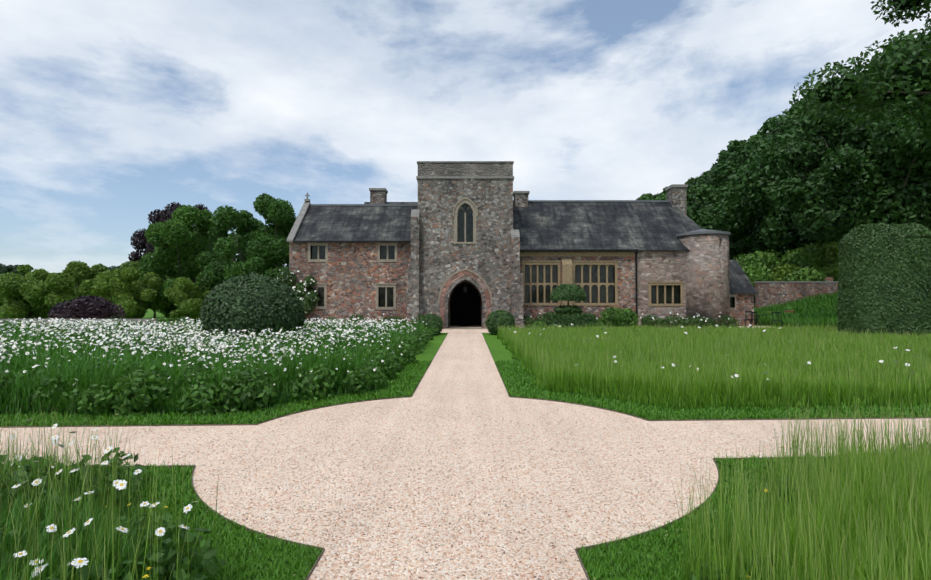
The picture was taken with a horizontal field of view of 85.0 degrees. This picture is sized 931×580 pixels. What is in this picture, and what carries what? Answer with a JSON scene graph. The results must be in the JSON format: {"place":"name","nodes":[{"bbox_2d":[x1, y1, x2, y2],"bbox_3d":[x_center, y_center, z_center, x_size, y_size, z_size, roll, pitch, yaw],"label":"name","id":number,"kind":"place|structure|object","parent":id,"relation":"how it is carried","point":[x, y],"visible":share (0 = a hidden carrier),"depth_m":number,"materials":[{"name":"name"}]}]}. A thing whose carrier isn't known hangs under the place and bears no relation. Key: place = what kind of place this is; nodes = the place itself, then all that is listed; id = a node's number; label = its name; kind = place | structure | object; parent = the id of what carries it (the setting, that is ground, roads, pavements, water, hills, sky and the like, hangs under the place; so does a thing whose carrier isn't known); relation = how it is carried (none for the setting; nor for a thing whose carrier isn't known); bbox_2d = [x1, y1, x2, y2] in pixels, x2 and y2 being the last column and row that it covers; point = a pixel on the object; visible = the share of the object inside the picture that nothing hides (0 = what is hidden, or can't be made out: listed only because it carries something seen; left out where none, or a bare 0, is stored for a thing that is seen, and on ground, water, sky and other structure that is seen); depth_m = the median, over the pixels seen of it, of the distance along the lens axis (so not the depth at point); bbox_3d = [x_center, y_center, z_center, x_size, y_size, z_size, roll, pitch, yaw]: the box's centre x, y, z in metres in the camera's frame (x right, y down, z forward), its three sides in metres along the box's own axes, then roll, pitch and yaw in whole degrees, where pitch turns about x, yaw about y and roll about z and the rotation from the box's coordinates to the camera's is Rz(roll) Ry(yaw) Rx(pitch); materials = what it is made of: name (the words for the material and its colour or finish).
{"place":"outdoors","nodes":[
{"label":"outdoors","id":0,"kind":"place"},
{"bbox_2d":[150,215,238,287],"bbox_3d":[-21.855,-2.186,40.784,7.155,7.754,7.078,0,-1,0],"label":"shade tree","id":1,"kind":"object","parent":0,"point":[185,244],"visible":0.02,"depth_m":38.80,"materials":[{"name":"green plant"}]},
{"bbox_2d":[211,203,289,276],"bbox_3d":[-15.264,-2.457,37.697,5.891,8.069,6.444,-1,-1,44],"label":"shade tree","id":2,"kind":"object","parent":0,"point":[246,229],"depth_m":36.56,"materials":[{"name":"green plant"}]},
{"bbox_2d":[0,326,930,579],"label":"gravel path","id":3,"kind":"structure","parent":0,"point":[463,360],"depth_m":4.88,"materials":[{"name":"beige gravel"}]},
{"bbox_2d":[21,372,787,578],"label":"stray gravel stones","id":4,"kind":"object","parent":3,"relation":"on","point":[314,553],"visible":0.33,"depth_m":3.49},
{"bbox_2d":[418,179,512,327],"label":"tower walls","id":5,"kind":"structure","parent":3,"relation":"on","point":[486,258],"depth_m":27.65,"materials":[{"name":"grey stone"}]},
{"bbox_2d":[451,282,479,324],"bbox_3d":[0.001,0.583,31.667,2.460,3.200,0.150,0,-1,0],"label":"doorway","id":6,"kind":"structure","parent":5,"relation":"attached to","point":[465,308],"depth_m":31.58,"materials":[{"name":"black"}]},
{"bbox_2d":[418,163,512,175],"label":"parapet","id":7,"kind":"structure","parent":5,"relation":"on","point":[465,169],"depth_m":27.72,"materials":[{"name":"grey stone"}]},
{"bbox_2d":[411,161,519,236],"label":"stone trim","id":8,"kind":"structure","parent":5,"relation":"attached to","point":[416,213],"depth_m":27.65,"materials":[{"name":"grey stone"}]},
{"bbox_2d":[307,197,737,328],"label":"stone surrounds","id":9,"kind":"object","parent":5,"relation":"attached to","point":[464,200],"depth_m":28.78,"materials":[{"name":"stone"}]},
{"bbox_2d":[309,204,732,307],"bbox_3d":[3.574,-1.844,28.833,24.909,5.750,1.714,0,-1,-3],"label":"window glass","id":10,"kind":"object","parent":9,"relation":"attached to","point":[469,238],"visible":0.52,"depth_m":28.94,"materials":[{"name":"black glass"}]},
{"bbox_2d":[0,334,930,579],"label":"path edging","id":11,"kind":"object","parent":3,"relation":"on","point":[322,548],"visible":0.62,"depth_m":6.38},
{"bbox_2d":[440,270,490,327],"bbox_3d":[-0.012,0.516,28.027,2.780,3.200,0.930,0,-1,0],"label":"stone arch","id":12,"kind":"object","parent":3,"relation":"on","point":[456,276],"visible":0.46,"depth_m":27.57,"materials":[{"name":"beige stone"}]},
{"bbox_2d":[304,310,739,328],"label":"border plants","id":13,"kind":"object","parent":3,"relation":"on","point":[662,322],"depth_m":27.68,"materials":[{"name":"green plant"}]},
{"bbox_2d":[745,311,781,328],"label":"garden chairs","id":14,"kind":"object","parent":3,"relation":"on","point":[751,320],"visible":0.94,"depth_m":26.95,"materials":[{"name":"black metal"}]},
{"bbox_2d":[0,218,930,579],"bbox_3d":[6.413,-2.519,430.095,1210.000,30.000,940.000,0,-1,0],"label":"ground","id":15,"kind":"structure","parent":0,"point":[499,352],"depth_m":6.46,"materials":[{"name":"green plant"}]},
{"bbox_2d":[0,265,32,318],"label":"tree","id":16,"kind":"object","parent":15,"relation":"on","point":[8,268],"visible":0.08,"depth_m":86.81,"materials":[{"name":"green plant"}]},
{"bbox_2d":[0,264,75,318],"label":"lime tree","id":17,"kind":"object","parent":15,"relation":"on","point":[21,307],"depth_m":38.61,"materials":[{"name":"green plant"}]},
{"bbox_2d":[19,261,131,306],"bbox_3d":[-29.212,0.158,37.858,6.839,4.615,6.533,0,-1,0],"label":"lime tree","id":18,"kind":"object","parent":15,"relation":"on","point":[54,286],"depth_m":35.91,"materials":[{"name":"green plant"}]},
{"bbox_2d":[0,319,157,323],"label":"wall","id":19,"kind":"structure","parent":15,"relation":"on","point":[144,320],"depth_m":25.24,"materials":[{"name":"stone"}]},
{"bbox_2d":[47,295,125,318],"bbox_3d":[-21.104,1.256,28.087,3.595,1.937,3.145,0,-1,0],"label":"purple shrub","id":20,"kind":"object","parent":15,"relation":"on","point":[91,307],"visible":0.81,"depth_m":27.32,"materials":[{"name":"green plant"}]},
{"bbox_2d":[12,435,197,579],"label":"daisies","id":21,"kind":"object","parent":15,"relation":"on","point":[80,563],"visible":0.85,"depth_m":2.64,"materials":[{"name":"white plant"}]},
{"bbox_2d":[89,266,122,271],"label":"tree","id":22,"kind":"object","parent":15,"relation":"on","point":[112,268],"visible":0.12,"depth_m":101.19,"materials":[{"name":"green plant"}]},
{"bbox_2d":[0,399,218,579],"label":"meadow seed stems","id":23,"kind":"object","parent":15,"relation":"on","point":[86,483],"visible":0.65,"depth_m":2.85,"materials":[{"name":"green plant"}]},
{"bbox_2d":[10,414,116,466],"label":"daisies","id":24,"kind":"object","parent":23,"relation":"on","point":[70,443],"visible":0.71,"depth_m":4.04,"materials":[{"name":"white plant"}]},
{"bbox_2d":[51,435,167,577],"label":"buttercups","id":25,"kind":"object","parent":15,"relation":"on","point":[131,537],"visible":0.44,"depth_m":2.65,"materials":[{"name":"yellow"}]},
{"bbox_2d":[0,447,226,579],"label":"herb leaves","id":26,"kind":"object","parent":15,"relation":"on","point":[169,555],"visible":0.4,"depth_m":2.92,"materials":[{"name":"green plant"}]},
{"bbox_2d":[80,267,171,318],"bbox_3d":[-24.621,0.389,36.551,5.376,4.057,5.370,0,-1,0],"label":"lime tree","id":27,"kind":"object","parent":15,"relation":"on","point":[115,284],"depth_m":35.80,"materials":[{"name":"green plant"}]},
{"bbox_2d":[119,261,170,317],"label":"lime tree","id":28,"kind":"object","parent":15,"relation":"on","point":[135,264],"depth_m":41.92,"materials":[{"name":"green plant"}]},
{"bbox_2d":[128,201,232,261],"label":"copper beech tree","id":29,"kind":"object","parent":15,"relation":"on","point":[165,214],"visible":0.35,"depth_m":52.02,"materials":[{"name":"purple plant"}]},
{"bbox_2d":[164,277,210,321],"bbox_3d":[-19.402,0.716,35.878,4.543,3.396,4.224,0,-1,0],"label":"lime tree","id":30,"kind":"object","parent":15,"relation":"on","point":[184,301],"depth_m":34.89,"materials":[{"name":"green plant"}]},
{"bbox_2d":[138,204,245,315],"bbox_3d":[-21.897,-2.048,40.767,8.276,9.031,8.314,0,-1,0],"label":"tree","id":31,"kind":"object","parent":15,"relation":"on","point":[166,256],"depth_m":38.71,"materials":[{"name":"green plant"}]},
{"bbox_2d":[0,320,414,406],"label":"daisy stems","id":32,"kind":"object","parent":15,"relation":"on","point":[159,347],"visible":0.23,"depth_m":11.91,"materials":[{"name":"green plant"}]},
{"bbox_2d":[0,317,426,394],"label":"daisies","id":33,"kind":"object","parent":32,"relation":"attached to","point":[111,322],"visible":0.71,"depth_m":12.81,"materials":[{"name":"white plant"}]},
{"bbox_2d":[0,316,431,579],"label":"meadow grass","id":34,"kind":"structure","parent":15,"relation":"on","point":[17,401],"depth_m":7.77,"materials":[{"name":"green plant"}]},
{"bbox_2d":[0,321,438,417],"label":"leafy plants","id":35,"kind":"object","parent":15,"relation":"on","point":[142,398],"visible":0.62,"depth_m":7.26,"materials":[{"name":"green plant"}]},
{"bbox_2d":[202,193,296,286],"bbox_3d":[-15.323,-2.247,37.809,7.706,9.314,7.796,0,-1,0],"label":"tree","id":36,"kind":"object","parent":15,"relation":"on","point":[260,241],"depth_m":36.28,"materials":[{"name":"green plant"}]},
{"bbox_2d":[264,266,288,279],"bbox_3d":[-11.177,0.071,35.275,5.522,4.686,4.806,0,-1,0],"label":"shrub","id":37,"kind":"object","parent":15,"relation":"on","point":[273,272],"visible":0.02,"depth_m":34.17,"materials":[{"name":"green plant"}]},
{"bbox_2d":[276,269,319,320],"bbox_3d":[-9.509,0.220,28.606,2.615,3.819,1.056,0,-1,0],"label":"climbing rose","id":38,"kind":"object","parent":15,"relation":"on","point":[300,286],"depth_m":28.36,"materials":[{"name":"green plant"}]},
{"bbox_2d":[289,240,410,322],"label":"wing walls","id":39,"kind":"structure","parent":15,"relation":"on","point":[351,274],"depth_m":28.84,"materials":[{"name":"stone"}]},
{"bbox_2d":[294,202,417,242],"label":"roof","id":40,"kind":"structure","parent":39,"relation":"on","point":[356,223],"depth_m":30.13,"materials":[{"name":"stone"}]},
{"bbox_2d":[286,193,310,241],"bbox_3d":[-9.879,-4.367,31.717,0.360,3.400,6.200,0,-1,0],"label":"gable coping","id":41,"kind":"object","parent":40,"relation":"attached to","point":[297,223],"visible":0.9,"depth_m":30.09,"materials":[{"name":"stone"}]},
{"bbox_2d":[293,241,410,241],"bbox_3d":[-6.165,-2.728,28.619,7.090,0.090,0.090,0,-1,0],"label":"gutter","id":42,"kind":"object","parent":40,"relation":"on","point":[351,241],"visible":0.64,"depth_m":28.57,"materials":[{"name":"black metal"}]},
{"bbox_2d":[370,191,386,203],"bbox_3d":[-6.355,-6.243,37.140,1.050,1.850,1.000,0,-1,0],"label":"chimney","id":43,"kind":"object","parent":40,"relation":"on","point":[378,197],"visible":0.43,"depth_m":36.65,"materials":[{"name":"stone"}]},
{"bbox_2d":[369,188,387,193],"bbox_3d":[-6.355,-7.253,37.159,1.190,0.168,1.140,0,-1,0],"label":"chimney cap","id":44,"kind":"object","parent":43,"relation":"on","point":[378,189],"visible":0.64,"depth_m":36.59,"materials":[{"name":"grey stone"}]},
{"bbox_2d":[310,200,669,205],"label":"ridge tiles","id":45,"kind":"object","parent":40,"relation":"on","point":[513,201],"visible":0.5,"depth_m":32.27,"materials":[{"name":"grey stone"}]},
{"bbox_2d":[419,313,443,334],"bbox_3d":[-1.563,1.579,23.087,1.240,1.096,1.232,0,-1,0],"label":"box ball","id":46,"kind":"object","parent":15,"relation":"on","point":[435,319],"depth_m":22.74,"materials":[{"name":"green plant"}]},
{"bbox_2d":[485,309,515,334],"bbox_3d":[1.584,1.474,22.961,1.396,1.241,1.449,0,-1,0],"label":"box ball","id":47,"kind":"object","parent":15,"relation":"on","point":[493,321],"depth_m":22.55,"materials":[{"name":"green plant"}]},
{"bbox_2d":[531,321,546,327],"bbox_3d":[3.410,1.756,23.570,0.792,0.683,0.853,0,-1,0],"label":"round shrub","id":48,"kind":"object","parent":15,"relation":"on","point":[537,323],"visible":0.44,"depth_m":23.44,"materials":[{"name":"green plant"}]},
{"bbox_2d":[542,311,596,327],"bbox_3d":[5.026,1.582,24.811,2.432,1.074,2.203,0,-1,0],"label":"shrub","id":49,"kind":"object","parent":15,"relation":"on","point":[576,319],"depth_m":23.83,"materials":[{"name":"green plant"}]},
{"bbox_2d":[554,305,582,313],"bbox_3d":[5.048,0.986,24.867,1.405,0.535,1.377,0,-1,0],"label":"topiary disc","id":50,"kind":"object","parent":49,"relation":"on","point":[565,309],"depth_m":24.43,"materials":[{"name":"green plant"}]},
{"bbox_2d":[550,284,585,300],"bbox_3d":[5.015,0.112,24.876,1.798,0.945,1.772,0,-1,0],"label":"topiary bush","id":51,"kind":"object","parent":50,"relation":"on","point":[568,290],"depth_m":24.30,"materials":[{"name":"green plant"}]},
{"bbox_2d":[586,321,607,327],"bbox_3d":[5.969,1.745,23.222,1.118,0.698,0.851,0,-1,0],"label":"round shrub","id":52,"kind":"object","parent":15,"relation":"on","point":[601,323],"visible":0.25,"depth_m":23.06,"materials":[{"name":"green plant"}]},
{"bbox_2d":[598,307,638,328],"bbox_3d":[7.165,1.448,23.914,1.826,1.337,1.726,0,-1,0],"label":"round shrub","id":53,"kind":"object","parent":15,"relation":"on","point":[614,316],"visible":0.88,"depth_m":23.46,"materials":[{"name":"green plant"}]},
{"bbox_2d":[638,193,661,199],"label":"forest tree","id":54,"kind":"object","parent":15,"relation":"on","point":[648,196],"visible":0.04,"depth_m":69.57,"materials":[{"name":"green plant"}]},
{"bbox_2d":[636,251,685,326],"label":"parlour walls","id":55,"kind":"structure","parent":15,"relation":"on","point":[661,265],"depth_m":28.75,"materials":[{"name":"stone"}]},
{"bbox_2d":[656,183,726,208],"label":"forest tree","id":56,"kind":"object","parent":15,"relation":"on","point":[709,194],"visible":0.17,"depth_m":56.94,"materials":[{"name":"green plant"}]},
{"bbox_2d":[678,234,729,325],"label":"turret walls","id":57,"kind":"structure","parent":15,"relation":"on","point":[707,279],"depth_m":28.10,"materials":[{"name":"grey stone"}]},
{"bbox_2d":[676,229,730,236],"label":"turret roof","id":58,"kind":"structure","parent":57,"relation":"on","point":[703,231],"depth_m":28.23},
{"bbox_2d":[497,324,930,579],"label":"meadow grass","id":59,"kind":"structure","parent":15,"relation":"on","point":[616,393],"depth_m":7.71,"materials":[{"name":"green plant"}]},
{"bbox_2d":[514,324,929,380],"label":"daisies","id":60,"kind":"object","parent":59,"relation":"on","point":[808,362],"visible":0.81,"depth_m":9.60,"materials":[{"name":"white plant"}]},
{"bbox_2d":[498,322,930,579],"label":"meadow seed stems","id":61,"kind":"object","parent":15,"relation":"on","point":[797,468],"visible":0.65,"depth_m":3.63,"materials":[{"name":"green plant"}]},
{"bbox_2d":[665,191,763,259],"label":"forest tree","id":62,"kind":"object","parent":15,"relation":"on","point":[713,216],"visible":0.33,"depth_m":50.71,"materials":[{"name":"green plant"}]},
{"bbox_2d":[686,160,746,205],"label":"forest tree","id":63,"kind":"object","parent":15,"relation":"on","point":[718,179],"depth_m":62.89,"materials":[{"name":"green plant"}]},
{"bbox_2d":[724,148,750,166],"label":"forest tree","id":64,"kind":"object","parent":15,"relation":"on","point":[740,156],"visible":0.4,"depth_m":74.60,"materials":[{"name":"green plant"}]},
{"bbox_2d":[715,133,768,205],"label":"forest tree","id":65,"kind":"object","parent":15,"relation":"on","point":[733,145],"depth_m":92.68,"materials":[{"name":"green plant"}]},
{"bbox_2d":[747,134,761,146],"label":"forest tree","id":66,"kind":"object","parent":15,"relation":"on","point":[752,139],"visible":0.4,"depth_m":81.04,"materials":[{"name":"green plant"}]},
{"bbox_2d":[742,263,773,299],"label":"wood edge scrub","id":67,"kind":"object","parent":15,"relation":"on","point":[751,275],"visible":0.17,"depth_m":43.10,"materials":[{"name":"green plant"}]},
{"bbox_2d":[734,249,784,278],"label":"wood edge scrub","id":68,"kind":"object","parent":15,"relation":"on","point":[771,261],"depth_m":47.08,"materials":[{"name":"green plant"}]},
{"bbox_2d":[750,114,779,136],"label":"forest tree","id":69,"kind":"object","parent":15,"relation":"on","point":[766,127],"visible":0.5,"depth_m":108.13,"materials":[{"name":"green plant"}]},
{"bbox_2d":[741,116,800,180],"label":"forest tree","id":70,"kind":"object","parent":15,"relation":"on","point":[784,123],"depth_m":61.94,"materials":[{"name":"green plant"}]},
{"bbox_2d":[723,126,836,257],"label":"forest tree","id":71,"kind":"object","parent":15,"relation":"on","point":[771,216],"depth_m":47.59,"materials":[{"name":"green plant"}]},
{"bbox_2d":[742,131,842,239],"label":"tree","id":72,"kind":"object","parent":71,"relation":"attached to","point":[782,234],"visible":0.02,"depth_m":47.86,"materials":[{"name":"green plant"}]},
{"bbox_2d":[772,101,802,130],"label":"forest tree","id":73,"kind":"object","parent":15,"relation":"on","point":[794,112],"visible":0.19,"depth_m":70.19,"materials":[{"name":"green plant"}]},
{"bbox_2d":[745,97,842,171],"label":"forest tree","id":74,"kind":"object","parent":15,"relation":"on","point":[749,161],"visible":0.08,"depth_m":58.52,"materials":[{"name":"green plant"}]},
{"bbox_2d":[754,288,838,328],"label":"rough grass","id":75,"kind":"structure","parent":15,"relation":"on","point":[811,311],"depth_m":33.51,"materials":[{"name":"green plant"}]},
{"bbox_2d":[755,277,837,307],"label":"garden wall","id":76,"kind":"structure","parent":15,"relation":"on","point":[768,294],"depth_m":39.91,"materials":[{"name":"stone"}]},
{"bbox_2d":[754,281,838,282],"bbox_3d":[26.131,-0.628,40.173,6.280,0.098,0.600,0,-1,0],"label":"wall coping","id":77,"kind":"object","parent":76,"relation":"on","point":[796,282],"visible":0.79,"depth_m":39.87,"materials":[{"name":"grey stone"}]},
{"bbox_2d":[768,264,828,280],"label":"wood edge scrub","id":78,"kind":"object","parent":15,"relation":"on","point":[778,276],"visible":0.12,"depth_m":42.16,"materials":[{"name":"green plant"}]},
{"bbox_2d":[771,237,828,261],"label":"wood edge scrub","id":79,"kind":"object","parent":15,"relation":"on","point":[807,243],"visible":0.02,"depth_m":48.73,"materials":[{"name":"green plant"}]},
{"bbox_2d":[781,243,834,271],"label":"wood edge scrub","id":80,"kind":"object","parent":15,"relation":"on","point":[809,255],"visible":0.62,"depth_m":44.38,"materials":[{"name":"green plant"}]},
{"bbox_2d":[688,441,929,579],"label":"herb leaves","id":81,"kind":"object","parent":15,"relation":"on","point":[718,570],"visible":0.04,"depth_m":2.67,"materials":[{"name":"green plant"}]},
{"bbox_2d":[785,266,835,280],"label":"bank scrub","id":82,"kind":"object","parent":15,"relation":"on","point":[805,271],"visible":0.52,"depth_m":40.78,"materials":[{"name":"green plant"}]},
{"bbox_2d":[820,241,838,264],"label":"wood edge scrub","id":83,"kind":"object","parent":15,"relation":"on","point":[831,248],"depth_m":43.71,"materials":[{"name":"green plant"}]},
{"bbox_2d":[823,262,839,280],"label":"shrub","id":84,"kind":"object","parent":15,"relation":"on","point":[833,269],"visible":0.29,"depth_m":41.11,"materials":[{"name":"green plant"}]},
{"bbox_2d":[770,89,930,244],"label":"forest tree","id":85,"kind":"object","parent":15,"relation":"on","point":[872,154],"depth_m":37.95,"materials":[{"name":"green plant"}]},
{"bbox_2d":[786,120,930,225],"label":"tree","id":86,"kind":"object","parent":85,"relation":"attached to","point":[820,122],"visible":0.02,"depth_m":38.15,"materials":[{"name":"green plant"}]},
{"bbox_2d":[835,222,930,335],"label":"yew drum","id":87,"kind":"object","parent":15,"relation":"on","point":[879,270],"depth_m":18.34,"materials":[{"name":"green plant"}]},
{"bbox_2d":[0,0,930,286],"label":"sky","id":88,"kind":"structure","parent":0,"point":[113,113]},
{"bbox_2d":[520,252,634,305],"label":"trim","id":89,"kind":"structure","parent":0,"point":[566,270],"depth_m":28.77,"materials":[{"name":"beige stone"}]},
{"bbox_2d":[520,251,635,322],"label":"hall walls","id":90,"kind":"structure","parent":0,"point":[626,285],"depth_m":28.78,"materials":[{"name":"brown stone"}]},
{"bbox_2d":[520,249,638,323],"bbox_3d":[6.165,-0.074,28.571,7.130,4.400,0.320,0,-1,0],"label":"gutter and downpipe","id":91,"kind":"object","parent":90,"relation":"attached to","point":[597,250],"visible":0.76,"depth_m":28.46,"materials":[{"name":"black metal"}]},
{"bbox_2d":[521,261,683,305],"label":"window frames","id":92,"kind":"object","parent":90,"relation":"attached to","point":[598,264],"depth_m":28.78,"materials":[{"name":"stone"}]},
{"bbox_2d":[513,202,701,250],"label":"hall roof","id":93,"kind":"structure","parent":90,"relation":"on","point":[650,226],"depth_m":30.36,"materials":[{"name":"grey stone"}]},
{"bbox_2d":[514,187,686,215],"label":"chimneys","id":94,"kind":"object","parent":93,"relation":"on","point":[676,196],"visible":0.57,"depth_m":31.87,"materials":[{"name":"stone"}]},
{"bbox_2d":[513,184,687,196],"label":"chimney caps","id":95,"kind":"object","parent":94,"relation":"on","point":[666,188],"visible":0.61,"depth_m":31.88,"materials":[{"name":"stone"}]},
{"bbox_2d":[730,294,753,325],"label":"annex walls","id":96,"kind":"structure","parent":0,"point":[744,302],"depth_m":30.12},
{"bbox_2d":[729,260,757,293],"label":"annex roof","id":97,"kind":"structure","parent":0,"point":[740,282],"depth_m":30.78,"materials":[{"name":"grey stone"}]},
{"bbox_2d":[777,109,788,120],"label":"forest tree","id":98,"kind":"object","parent":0,"point":[785,112],"visible":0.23,"depth_m":100.28,"materials":[{"name":"green plant"}]},
{"bbox_2d":[789,0,930,142],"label":"overhanging tree","id":99,"kind":"object","parent":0,"point":[920,107],"depth_m":24.47,"materials":[{"name":"green plant"}]},
{"bbox_2d":[869,56,886,69],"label":"forest tree","id":100,"kind":"object","parent":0,"point":[879,62],"depth_m":56.22,"materials":[{"name":"green plant"}]},
{"bbox_2d":[859,37,926,82],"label":"forest tree","id":101,"kind":"object","parent":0,"point":[916,38],"visible":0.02,"depth_m":45.93,"materials":[{"name":"green plant"}]},
{"bbox_2d":[881,34,910,58],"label":"forest tree","id":102,"kind":"object","parent":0,"point":[890,43],"visible":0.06,"depth_m":63.06,"materials":[{"name":"green plant"}]},
{"bbox_3d":[-6.605,0.787,15.909,2.641,2.215,2.641,0,-1,0],"label":"yew ball","id":103,"kind":"object","parent":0,"visible":0},
{"bbox_2d":[199,271,305,339],"bbox_3d":[-6.596,0.680,15.895,3.023,2.544,3.102,0,-1,0],"label":"yew ball","id":104,"kind":"object","parent":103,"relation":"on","point":[251,300],"visible":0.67,"depth_m":14.81,"materials":[{"name":"green plant"}]}
]}

